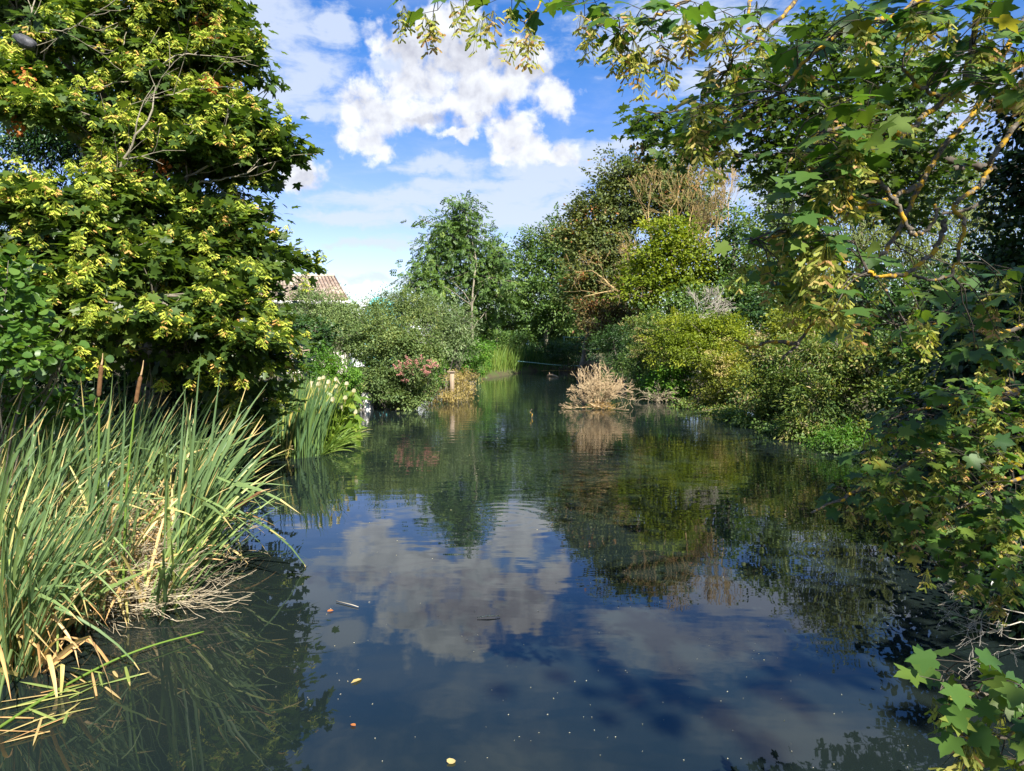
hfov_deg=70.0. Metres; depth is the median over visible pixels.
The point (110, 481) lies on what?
bulrush
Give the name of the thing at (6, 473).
bulrush
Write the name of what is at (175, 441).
bulrush
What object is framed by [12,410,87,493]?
bulrush
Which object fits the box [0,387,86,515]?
bulrush
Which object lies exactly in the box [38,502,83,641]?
bulrush
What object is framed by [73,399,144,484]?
bulrush
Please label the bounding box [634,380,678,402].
brushwood
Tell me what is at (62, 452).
bulrush
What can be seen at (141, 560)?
withered bulrush
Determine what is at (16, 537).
bulrush
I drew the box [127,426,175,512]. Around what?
bulrush
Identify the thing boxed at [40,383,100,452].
bulrush
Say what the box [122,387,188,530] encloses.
bulrush
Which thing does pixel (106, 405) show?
bulrush
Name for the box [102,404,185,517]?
bulrush
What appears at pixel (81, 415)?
bulrush
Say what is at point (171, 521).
withered bulrush
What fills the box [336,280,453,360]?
sallow bush
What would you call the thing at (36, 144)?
laurel tree
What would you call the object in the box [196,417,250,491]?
bulrush
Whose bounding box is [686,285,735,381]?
dead shrub
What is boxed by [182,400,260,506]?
bulrush
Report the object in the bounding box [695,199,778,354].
ivy tree
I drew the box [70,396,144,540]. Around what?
bulrush
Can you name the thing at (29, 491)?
bulrush
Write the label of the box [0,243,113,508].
round leaf bush
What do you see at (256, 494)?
bulrush
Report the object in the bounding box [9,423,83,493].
bulrush
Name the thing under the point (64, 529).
bulrush
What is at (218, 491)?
bulrush
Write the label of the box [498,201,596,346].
alder tree
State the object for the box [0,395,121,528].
bulrush
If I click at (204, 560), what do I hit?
withered bulrush
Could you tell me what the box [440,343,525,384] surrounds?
reed bed
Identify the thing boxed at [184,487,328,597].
bulrush
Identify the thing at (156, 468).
bulrush
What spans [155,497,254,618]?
bulrush
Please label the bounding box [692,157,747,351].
dead poplar
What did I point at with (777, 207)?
grey poplar
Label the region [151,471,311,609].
bulrush
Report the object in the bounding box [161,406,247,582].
bulrush
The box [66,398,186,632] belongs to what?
bulrush
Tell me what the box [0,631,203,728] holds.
fallen stalk
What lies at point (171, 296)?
sycamore tree
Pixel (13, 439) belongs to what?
bulrush
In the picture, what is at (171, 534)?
withered bulrush
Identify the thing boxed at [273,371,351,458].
iris clump
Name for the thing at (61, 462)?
bulrush
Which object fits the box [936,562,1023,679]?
dead branch
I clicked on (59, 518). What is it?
withered bulrush
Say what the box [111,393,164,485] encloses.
bulrush
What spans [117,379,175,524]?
bulrush
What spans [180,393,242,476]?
bulrush
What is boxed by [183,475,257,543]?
bulrush
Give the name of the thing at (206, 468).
bulrush
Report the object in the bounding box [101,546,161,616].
withered bulrush
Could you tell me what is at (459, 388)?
withered bush
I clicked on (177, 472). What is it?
bulrush
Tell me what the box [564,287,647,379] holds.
copper plum
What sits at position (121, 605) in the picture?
withered bulrush
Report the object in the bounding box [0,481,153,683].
bulrush
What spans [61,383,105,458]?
bulrush
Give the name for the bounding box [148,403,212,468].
bulrush
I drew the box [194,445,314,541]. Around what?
bulrush
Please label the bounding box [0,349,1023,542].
ground
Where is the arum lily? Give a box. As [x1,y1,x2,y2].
[310,376,370,446]
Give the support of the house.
on the ground
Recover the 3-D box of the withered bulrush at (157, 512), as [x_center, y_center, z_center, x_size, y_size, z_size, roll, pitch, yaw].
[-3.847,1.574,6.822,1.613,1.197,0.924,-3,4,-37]
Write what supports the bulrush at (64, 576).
on the water
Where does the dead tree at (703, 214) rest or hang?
on the ground
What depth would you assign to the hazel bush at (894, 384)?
15.71 m
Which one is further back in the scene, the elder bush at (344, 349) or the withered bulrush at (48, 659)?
the elder bush at (344, 349)
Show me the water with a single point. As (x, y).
(666, 621)
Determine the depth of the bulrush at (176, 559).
6.19 m
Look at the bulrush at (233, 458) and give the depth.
8.55 m
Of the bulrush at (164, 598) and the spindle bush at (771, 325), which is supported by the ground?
the spindle bush at (771, 325)
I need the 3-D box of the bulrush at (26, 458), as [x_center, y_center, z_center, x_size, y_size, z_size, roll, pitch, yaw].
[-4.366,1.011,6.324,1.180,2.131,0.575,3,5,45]
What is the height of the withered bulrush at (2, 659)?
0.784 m
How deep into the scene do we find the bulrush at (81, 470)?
7.46 m
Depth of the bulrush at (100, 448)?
9.69 m
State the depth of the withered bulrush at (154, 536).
7.62 m
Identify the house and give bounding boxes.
[259,274,350,373]
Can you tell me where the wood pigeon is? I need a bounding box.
[12,33,36,50]
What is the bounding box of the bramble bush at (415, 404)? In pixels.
[363,381,433,410]
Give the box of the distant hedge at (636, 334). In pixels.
[348,288,954,352]
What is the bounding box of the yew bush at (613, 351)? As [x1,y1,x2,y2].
[580,317,645,386]
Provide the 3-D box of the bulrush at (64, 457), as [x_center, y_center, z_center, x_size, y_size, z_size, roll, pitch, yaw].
[-4.464,1.084,6.975,0.970,2.194,1.331,22,12,33]
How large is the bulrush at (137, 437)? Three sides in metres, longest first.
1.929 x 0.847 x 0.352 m
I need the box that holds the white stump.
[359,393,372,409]
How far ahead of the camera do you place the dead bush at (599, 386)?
24.70 m
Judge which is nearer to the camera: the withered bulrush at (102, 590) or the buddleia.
the withered bulrush at (102, 590)
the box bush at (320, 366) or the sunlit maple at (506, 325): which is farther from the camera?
the sunlit maple at (506, 325)
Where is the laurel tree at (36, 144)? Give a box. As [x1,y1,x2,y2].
[0,35,299,391]
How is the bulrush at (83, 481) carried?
on the water
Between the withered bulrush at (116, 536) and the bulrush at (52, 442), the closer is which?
the withered bulrush at (116, 536)
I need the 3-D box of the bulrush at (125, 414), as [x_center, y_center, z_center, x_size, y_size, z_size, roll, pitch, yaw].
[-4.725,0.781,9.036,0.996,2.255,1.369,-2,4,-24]
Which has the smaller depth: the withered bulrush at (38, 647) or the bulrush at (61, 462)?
the withered bulrush at (38, 647)
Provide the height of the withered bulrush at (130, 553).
1.604 m
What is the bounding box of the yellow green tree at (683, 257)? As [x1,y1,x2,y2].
[601,209,730,376]
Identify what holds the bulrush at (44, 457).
on the water
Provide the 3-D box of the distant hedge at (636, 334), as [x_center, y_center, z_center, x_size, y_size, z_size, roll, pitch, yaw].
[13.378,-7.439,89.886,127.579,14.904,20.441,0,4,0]
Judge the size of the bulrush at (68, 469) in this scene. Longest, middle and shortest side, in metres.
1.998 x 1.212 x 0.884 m
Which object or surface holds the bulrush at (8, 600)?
on the water
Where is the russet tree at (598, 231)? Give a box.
[534,143,737,377]
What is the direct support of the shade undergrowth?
on the ground
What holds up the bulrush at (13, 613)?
on the water
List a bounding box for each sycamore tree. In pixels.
[0,0,334,474]
[387,0,1023,770]
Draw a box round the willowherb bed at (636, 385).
[608,350,659,397]
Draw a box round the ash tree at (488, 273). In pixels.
[387,189,533,342]
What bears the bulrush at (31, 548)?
on the water
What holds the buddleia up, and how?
on the ground
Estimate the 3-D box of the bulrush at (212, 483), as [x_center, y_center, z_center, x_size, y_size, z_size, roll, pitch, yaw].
[-2.514,1.041,6.641,0.943,2.195,1.274,9,-1,-26]
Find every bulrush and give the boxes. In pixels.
[0,380,100,536]
[0,386,53,530]
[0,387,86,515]
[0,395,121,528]
[0,411,42,484]
[0,434,56,546]
[0,435,104,574]
[0,439,71,543]
[0,475,96,586]
[0,476,73,655]
[0,478,84,605]
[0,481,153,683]
[0,494,59,675]
[0,494,106,579]
[0,496,102,665]
[0,509,68,658]
[0,509,82,660]
[0,555,116,696]
[0,559,86,697]
[0,559,150,694]
[0,566,66,653]
[1,391,148,530]
[2,402,120,503]
[3,413,85,562]
[3,472,130,593]
[3,546,109,626]
[3,563,114,627]
[3,566,110,677]
[4,398,131,557]
[4,425,38,465]
[5,381,114,462]
[5,486,94,638]
[6,370,86,456]
[7,421,76,502]
[7,491,172,562]
[9,411,85,515]
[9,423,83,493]
[9,462,162,641]
[11,421,103,528]
[11,507,132,657]
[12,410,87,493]
[12,610,61,662]
[13,507,106,666]
[15,416,85,501]
[15,529,124,672]
[15,569,123,671]
[17,395,134,511]
[18,493,224,654]
[19,530,138,678]
[20,517,117,584]
[21,471,148,573]
[23,464,128,590]
[29,397,90,551]
[31,517,139,660]
[33,485,105,586]
[33,513,121,585]
[33,513,218,591]
[34,506,102,578]
[35,412,91,459]
[35,442,96,552]
[36,424,78,497]
[36,529,158,573]
[37,489,228,598]
[37,550,117,671]
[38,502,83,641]
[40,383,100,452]
[40,396,140,512]
[42,391,186,511]
[42,414,130,508]
[44,474,144,575]
[46,492,119,642]
[48,492,126,609]
[54,376,119,450]
[54,486,143,648]
[59,406,136,517]
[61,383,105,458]
[62,411,128,487]
[63,405,104,477]
[63,476,132,565]
[65,374,118,482]
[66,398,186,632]
[66,477,142,531]
[67,431,128,480]
[69,464,183,581]
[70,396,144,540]
[70,467,263,551]
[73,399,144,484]
[73,514,163,566]
[75,397,142,509]
[77,369,173,495]
[77,393,118,441]
[79,451,180,547]
[80,354,132,620]
[85,493,177,581]
[85,520,159,630]
[88,515,173,607]
[93,402,126,453]
[94,390,177,506]
[95,446,213,537]
[97,508,220,620]
[101,410,166,486]
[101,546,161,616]
[102,386,155,473]
[102,392,145,506]
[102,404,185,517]
[106,398,171,535]
[107,457,173,541]
[110,422,253,495]
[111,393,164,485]
[113,454,202,565]
[115,388,235,526]
[115,407,193,494]
[117,360,167,611]
[117,370,186,489]
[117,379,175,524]
[121,386,156,459]
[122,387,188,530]
[124,471,274,536]
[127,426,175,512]
[127,517,224,570]
[129,392,184,519]
[134,485,247,563]
[135,511,224,570]
[141,400,178,506]
[142,402,202,530]
[142,487,245,617]
[142,514,172,558]
[145,405,191,474]
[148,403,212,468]
[150,388,204,501]
[150,423,206,482]
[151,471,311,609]
[151,498,181,541]
[154,372,244,504]
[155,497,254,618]
[158,408,224,497]
[158,454,271,550]
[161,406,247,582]
[163,355,269,598]
[166,411,263,558]
[169,422,264,512]
[172,385,298,580]
[173,393,287,565]
[174,435,269,555]
[176,407,239,493]
[176,415,251,591]
[177,437,285,522]
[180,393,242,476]
[182,369,283,553]
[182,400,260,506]
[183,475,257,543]
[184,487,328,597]
[185,450,236,497]
[188,482,287,586]
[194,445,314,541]
[195,426,305,576]
[195,441,282,498]
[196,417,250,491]
[204,452,279,548]
[206,443,288,477]
[211,474,282,513]
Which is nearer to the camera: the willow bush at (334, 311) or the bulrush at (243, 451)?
the bulrush at (243, 451)
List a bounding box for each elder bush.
[288,299,365,382]
[718,324,842,427]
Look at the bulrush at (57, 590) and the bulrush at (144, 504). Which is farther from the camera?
the bulrush at (144, 504)
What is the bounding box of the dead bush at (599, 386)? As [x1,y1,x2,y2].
[560,360,636,410]
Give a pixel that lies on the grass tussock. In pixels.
(337, 444)
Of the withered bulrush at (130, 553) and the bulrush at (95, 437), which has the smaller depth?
the withered bulrush at (130, 553)
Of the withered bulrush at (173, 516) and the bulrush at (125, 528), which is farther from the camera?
the withered bulrush at (173, 516)
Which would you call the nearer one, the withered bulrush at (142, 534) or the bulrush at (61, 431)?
the withered bulrush at (142, 534)
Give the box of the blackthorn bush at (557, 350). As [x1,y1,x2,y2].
[532,335,603,371]
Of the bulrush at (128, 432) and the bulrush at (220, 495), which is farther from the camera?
the bulrush at (128, 432)
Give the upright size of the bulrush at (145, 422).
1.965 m
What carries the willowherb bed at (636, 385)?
on the ground
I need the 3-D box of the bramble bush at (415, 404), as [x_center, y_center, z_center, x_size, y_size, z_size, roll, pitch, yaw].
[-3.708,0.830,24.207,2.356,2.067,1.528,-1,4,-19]
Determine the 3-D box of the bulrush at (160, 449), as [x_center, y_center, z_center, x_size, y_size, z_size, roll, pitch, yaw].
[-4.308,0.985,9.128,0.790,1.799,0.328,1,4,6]
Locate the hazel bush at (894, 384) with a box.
[819,319,955,442]
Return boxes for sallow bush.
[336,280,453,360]
[340,300,454,409]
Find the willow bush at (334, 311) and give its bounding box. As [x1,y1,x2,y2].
[273,277,376,381]
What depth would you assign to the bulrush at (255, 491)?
8.37 m
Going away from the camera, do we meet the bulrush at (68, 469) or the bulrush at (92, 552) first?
the bulrush at (92, 552)
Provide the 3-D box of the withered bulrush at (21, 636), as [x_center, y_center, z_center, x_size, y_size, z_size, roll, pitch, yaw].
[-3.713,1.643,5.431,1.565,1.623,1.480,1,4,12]
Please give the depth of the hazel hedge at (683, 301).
35.49 m
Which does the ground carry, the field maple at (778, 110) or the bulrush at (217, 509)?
the field maple at (778, 110)
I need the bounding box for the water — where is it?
[0,369,1023,770]
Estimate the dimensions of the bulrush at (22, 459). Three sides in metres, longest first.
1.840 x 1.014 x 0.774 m
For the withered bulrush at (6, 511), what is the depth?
5.97 m
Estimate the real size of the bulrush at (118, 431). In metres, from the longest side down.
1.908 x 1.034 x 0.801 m
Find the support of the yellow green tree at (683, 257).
on the ground
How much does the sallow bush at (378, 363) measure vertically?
4.750 m
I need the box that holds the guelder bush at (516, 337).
[470,316,591,358]
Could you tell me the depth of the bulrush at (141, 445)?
8.51 m
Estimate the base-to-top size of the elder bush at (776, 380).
3.338 m
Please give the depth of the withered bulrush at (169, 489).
8.62 m
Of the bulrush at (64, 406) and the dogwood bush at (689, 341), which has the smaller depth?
the bulrush at (64, 406)
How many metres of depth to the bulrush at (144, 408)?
11.66 m
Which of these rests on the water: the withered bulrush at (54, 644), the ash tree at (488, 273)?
the withered bulrush at (54, 644)
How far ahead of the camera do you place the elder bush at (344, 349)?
32.67 m
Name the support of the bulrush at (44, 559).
on the water
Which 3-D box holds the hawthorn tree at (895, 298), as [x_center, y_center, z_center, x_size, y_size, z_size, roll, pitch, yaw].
[16.935,-3.321,32.863,15.427,7.428,4.593,0,4,0]
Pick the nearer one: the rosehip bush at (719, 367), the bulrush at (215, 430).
the bulrush at (215, 430)
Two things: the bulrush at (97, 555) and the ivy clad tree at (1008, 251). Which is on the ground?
the ivy clad tree at (1008, 251)
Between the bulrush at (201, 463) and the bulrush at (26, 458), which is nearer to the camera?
the bulrush at (26, 458)
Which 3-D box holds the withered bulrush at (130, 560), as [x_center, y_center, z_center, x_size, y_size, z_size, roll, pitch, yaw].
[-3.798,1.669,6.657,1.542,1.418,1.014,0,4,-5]
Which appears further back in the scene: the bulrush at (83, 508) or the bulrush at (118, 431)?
the bulrush at (118, 431)
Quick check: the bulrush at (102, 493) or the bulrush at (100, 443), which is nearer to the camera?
the bulrush at (102, 493)
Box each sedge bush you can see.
[651,390,748,414]
[711,405,826,442]
[809,433,929,475]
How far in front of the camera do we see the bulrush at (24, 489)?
6.53 m
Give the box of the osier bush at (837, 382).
[766,325,895,443]
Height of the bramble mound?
4.398 m
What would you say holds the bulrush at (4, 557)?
on the water
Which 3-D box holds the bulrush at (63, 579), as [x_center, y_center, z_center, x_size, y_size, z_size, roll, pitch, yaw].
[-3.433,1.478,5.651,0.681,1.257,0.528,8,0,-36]
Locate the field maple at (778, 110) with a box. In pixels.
[585,0,1020,240]
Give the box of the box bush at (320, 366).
[287,338,366,407]
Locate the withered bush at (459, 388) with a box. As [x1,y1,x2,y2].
[425,366,482,402]
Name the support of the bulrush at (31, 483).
on the water
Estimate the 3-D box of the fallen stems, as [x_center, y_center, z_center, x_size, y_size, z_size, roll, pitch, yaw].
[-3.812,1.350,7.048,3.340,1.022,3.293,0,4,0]
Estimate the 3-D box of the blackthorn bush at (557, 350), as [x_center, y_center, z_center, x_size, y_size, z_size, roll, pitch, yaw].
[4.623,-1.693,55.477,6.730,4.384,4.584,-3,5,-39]
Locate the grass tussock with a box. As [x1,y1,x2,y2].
[305,421,371,454]
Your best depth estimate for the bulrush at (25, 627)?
4.94 m
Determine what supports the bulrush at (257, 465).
on the water
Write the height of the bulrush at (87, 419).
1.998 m
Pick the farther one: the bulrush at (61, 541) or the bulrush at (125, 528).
the bulrush at (125, 528)
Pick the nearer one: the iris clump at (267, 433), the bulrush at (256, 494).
the bulrush at (256, 494)
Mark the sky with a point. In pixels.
(400, 132)
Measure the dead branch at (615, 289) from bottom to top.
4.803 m
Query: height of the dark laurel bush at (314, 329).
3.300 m
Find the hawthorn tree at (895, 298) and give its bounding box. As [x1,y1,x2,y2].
[727,227,1017,378]
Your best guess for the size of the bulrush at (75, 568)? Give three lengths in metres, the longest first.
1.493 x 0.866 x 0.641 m
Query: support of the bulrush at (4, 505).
on the water
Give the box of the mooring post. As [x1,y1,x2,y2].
[447,371,454,401]
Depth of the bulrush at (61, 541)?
5.43 m
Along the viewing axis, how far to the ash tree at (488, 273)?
47.08 m
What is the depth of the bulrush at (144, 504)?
6.91 m
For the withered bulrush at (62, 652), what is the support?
on the water
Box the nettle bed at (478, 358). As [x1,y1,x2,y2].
[429,334,501,389]
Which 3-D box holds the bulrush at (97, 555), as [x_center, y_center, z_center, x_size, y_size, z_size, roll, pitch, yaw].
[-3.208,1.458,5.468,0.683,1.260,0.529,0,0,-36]
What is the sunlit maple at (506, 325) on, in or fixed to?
on the ground
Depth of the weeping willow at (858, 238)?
42.77 m
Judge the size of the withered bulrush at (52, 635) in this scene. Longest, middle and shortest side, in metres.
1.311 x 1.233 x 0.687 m
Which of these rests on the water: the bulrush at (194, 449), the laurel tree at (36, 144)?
the bulrush at (194, 449)
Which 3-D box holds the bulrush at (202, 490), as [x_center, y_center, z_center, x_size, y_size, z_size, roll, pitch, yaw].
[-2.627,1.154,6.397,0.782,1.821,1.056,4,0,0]
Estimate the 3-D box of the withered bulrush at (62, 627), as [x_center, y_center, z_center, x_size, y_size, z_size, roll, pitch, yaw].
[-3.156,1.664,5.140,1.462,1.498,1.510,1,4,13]
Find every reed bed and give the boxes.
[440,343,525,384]
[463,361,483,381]
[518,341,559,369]
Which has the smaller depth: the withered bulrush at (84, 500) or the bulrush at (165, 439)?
the withered bulrush at (84, 500)
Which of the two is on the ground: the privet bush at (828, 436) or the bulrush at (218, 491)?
the privet bush at (828, 436)
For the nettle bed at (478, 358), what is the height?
3.525 m
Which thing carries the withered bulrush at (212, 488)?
on the water
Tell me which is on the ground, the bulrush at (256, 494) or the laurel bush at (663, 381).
the laurel bush at (663, 381)
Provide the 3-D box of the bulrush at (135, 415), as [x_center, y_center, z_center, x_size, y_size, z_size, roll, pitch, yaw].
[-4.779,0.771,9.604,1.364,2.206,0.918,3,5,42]
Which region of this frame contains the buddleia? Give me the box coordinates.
[393,354,439,389]
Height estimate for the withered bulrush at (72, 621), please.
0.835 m
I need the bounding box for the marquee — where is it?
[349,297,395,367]
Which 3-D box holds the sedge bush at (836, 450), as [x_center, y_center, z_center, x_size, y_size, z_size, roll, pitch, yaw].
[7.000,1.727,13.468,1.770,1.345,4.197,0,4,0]
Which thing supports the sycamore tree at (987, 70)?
on the ground
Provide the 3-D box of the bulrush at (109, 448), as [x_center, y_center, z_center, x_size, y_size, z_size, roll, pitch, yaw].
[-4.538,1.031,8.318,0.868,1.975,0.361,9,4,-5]
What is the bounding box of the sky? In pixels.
[0,0,1023,330]
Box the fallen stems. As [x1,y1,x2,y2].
[5,467,266,637]
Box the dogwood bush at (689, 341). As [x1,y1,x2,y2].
[638,306,765,400]
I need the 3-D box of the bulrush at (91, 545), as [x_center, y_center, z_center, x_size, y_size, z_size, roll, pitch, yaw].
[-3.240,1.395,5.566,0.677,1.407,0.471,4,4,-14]
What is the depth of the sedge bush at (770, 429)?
18.57 m
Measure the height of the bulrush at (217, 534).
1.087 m
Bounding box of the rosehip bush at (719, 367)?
[685,325,765,407]
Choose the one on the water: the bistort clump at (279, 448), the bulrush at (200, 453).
the bulrush at (200, 453)
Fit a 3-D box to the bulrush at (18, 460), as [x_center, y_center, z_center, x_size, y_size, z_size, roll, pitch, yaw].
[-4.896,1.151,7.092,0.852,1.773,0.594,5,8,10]
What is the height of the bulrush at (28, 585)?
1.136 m
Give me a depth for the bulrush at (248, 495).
7.92 m
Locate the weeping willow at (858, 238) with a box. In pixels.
[788,93,1017,328]
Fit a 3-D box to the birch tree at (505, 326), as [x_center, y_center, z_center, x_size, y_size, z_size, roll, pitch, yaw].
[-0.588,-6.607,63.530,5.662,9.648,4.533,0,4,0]
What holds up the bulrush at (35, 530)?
in the water
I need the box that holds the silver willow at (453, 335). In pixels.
[409,292,488,391]
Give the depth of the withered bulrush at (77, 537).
5.87 m
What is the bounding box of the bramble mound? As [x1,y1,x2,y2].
[616,306,711,379]
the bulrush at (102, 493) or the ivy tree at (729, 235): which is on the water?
the bulrush at (102, 493)
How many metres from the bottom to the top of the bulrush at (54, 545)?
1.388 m
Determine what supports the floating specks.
on the water
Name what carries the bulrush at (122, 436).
on the water
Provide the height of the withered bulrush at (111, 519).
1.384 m
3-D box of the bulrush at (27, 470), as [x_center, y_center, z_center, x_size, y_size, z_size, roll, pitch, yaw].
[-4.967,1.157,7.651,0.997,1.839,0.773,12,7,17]
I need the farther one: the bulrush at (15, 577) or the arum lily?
the arum lily
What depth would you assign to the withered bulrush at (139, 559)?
6.64 m
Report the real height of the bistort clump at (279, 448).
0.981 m
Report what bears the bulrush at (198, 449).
on the water
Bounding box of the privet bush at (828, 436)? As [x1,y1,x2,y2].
[797,416,914,456]
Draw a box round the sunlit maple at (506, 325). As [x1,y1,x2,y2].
[485,312,532,341]
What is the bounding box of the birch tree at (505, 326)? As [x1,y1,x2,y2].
[485,274,524,336]
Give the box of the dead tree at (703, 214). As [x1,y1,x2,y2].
[613,150,727,368]
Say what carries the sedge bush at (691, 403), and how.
on the ground
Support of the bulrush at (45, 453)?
on the water
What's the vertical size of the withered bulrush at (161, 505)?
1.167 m
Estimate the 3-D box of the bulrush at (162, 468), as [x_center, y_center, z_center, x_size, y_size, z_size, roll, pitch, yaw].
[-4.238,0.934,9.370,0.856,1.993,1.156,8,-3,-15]
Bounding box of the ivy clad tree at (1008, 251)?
[860,48,1023,646]
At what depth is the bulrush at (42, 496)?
6.53 m
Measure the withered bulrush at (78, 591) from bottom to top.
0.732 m
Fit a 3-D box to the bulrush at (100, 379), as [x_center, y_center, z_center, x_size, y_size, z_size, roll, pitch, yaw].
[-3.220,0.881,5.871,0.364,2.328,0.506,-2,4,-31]
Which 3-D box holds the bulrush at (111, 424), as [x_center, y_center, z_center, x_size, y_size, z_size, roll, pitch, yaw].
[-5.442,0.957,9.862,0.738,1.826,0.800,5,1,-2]
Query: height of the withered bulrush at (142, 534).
1.393 m
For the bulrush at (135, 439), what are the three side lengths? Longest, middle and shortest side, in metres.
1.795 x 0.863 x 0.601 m
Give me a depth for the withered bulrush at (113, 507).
7.79 m
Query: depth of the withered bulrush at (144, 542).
7.13 m
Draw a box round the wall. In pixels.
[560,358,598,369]
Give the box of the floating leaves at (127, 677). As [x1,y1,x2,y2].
[0,667,148,744]
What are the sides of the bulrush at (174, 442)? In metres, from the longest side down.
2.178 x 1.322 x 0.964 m
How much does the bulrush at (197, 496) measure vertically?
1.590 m
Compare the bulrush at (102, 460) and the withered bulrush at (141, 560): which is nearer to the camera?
the withered bulrush at (141, 560)
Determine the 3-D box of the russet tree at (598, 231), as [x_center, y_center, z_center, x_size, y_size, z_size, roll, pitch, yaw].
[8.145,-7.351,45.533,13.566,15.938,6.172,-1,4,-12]
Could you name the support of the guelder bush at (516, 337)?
on the ground
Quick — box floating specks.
[297,442,923,767]
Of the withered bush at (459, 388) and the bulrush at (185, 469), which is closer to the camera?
the bulrush at (185, 469)
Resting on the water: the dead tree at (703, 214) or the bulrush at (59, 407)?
the bulrush at (59, 407)
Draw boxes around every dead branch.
[564,250,658,317]
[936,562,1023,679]
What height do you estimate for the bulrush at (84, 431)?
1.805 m
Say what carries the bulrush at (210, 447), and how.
on the water
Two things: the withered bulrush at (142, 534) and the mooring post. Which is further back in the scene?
the mooring post
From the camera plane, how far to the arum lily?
16.06 m
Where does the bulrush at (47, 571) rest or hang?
on the water
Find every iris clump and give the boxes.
[238,411,288,458]
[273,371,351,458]
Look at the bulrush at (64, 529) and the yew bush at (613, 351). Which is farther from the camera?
the yew bush at (613, 351)
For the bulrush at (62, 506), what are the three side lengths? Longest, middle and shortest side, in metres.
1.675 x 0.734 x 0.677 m
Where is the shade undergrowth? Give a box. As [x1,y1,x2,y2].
[1,360,293,458]
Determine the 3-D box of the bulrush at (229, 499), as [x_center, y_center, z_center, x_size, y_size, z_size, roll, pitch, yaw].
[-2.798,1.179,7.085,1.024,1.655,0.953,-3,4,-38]
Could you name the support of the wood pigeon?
hanging from the sycamore tree at (171, 296)
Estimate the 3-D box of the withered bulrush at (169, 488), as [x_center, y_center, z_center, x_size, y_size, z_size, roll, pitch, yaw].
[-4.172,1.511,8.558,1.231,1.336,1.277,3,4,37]
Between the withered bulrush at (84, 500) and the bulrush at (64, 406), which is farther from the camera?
the bulrush at (64, 406)
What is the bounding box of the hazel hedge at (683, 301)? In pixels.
[634,278,978,377]
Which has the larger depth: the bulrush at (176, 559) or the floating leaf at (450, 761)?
the bulrush at (176, 559)
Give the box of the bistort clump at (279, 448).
[204,423,296,466]
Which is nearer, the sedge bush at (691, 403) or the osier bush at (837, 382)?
the osier bush at (837, 382)
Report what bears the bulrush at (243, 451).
on the water
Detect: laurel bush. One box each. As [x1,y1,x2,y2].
[285,310,349,391]
[636,359,700,400]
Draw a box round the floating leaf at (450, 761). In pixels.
[447,758,455,763]
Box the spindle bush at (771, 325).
[750,304,855,395]
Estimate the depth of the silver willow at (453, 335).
32.73 m
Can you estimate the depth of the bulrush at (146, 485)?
7.82 m
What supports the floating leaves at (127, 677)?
on the water
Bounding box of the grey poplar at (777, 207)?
[731,159,850,359]
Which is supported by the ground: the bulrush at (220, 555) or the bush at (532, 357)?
the bush at (532, 357)
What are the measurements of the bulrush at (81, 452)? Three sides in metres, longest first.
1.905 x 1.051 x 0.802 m
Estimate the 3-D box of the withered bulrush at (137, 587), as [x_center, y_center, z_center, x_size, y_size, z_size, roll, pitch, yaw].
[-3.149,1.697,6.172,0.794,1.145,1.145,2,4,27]

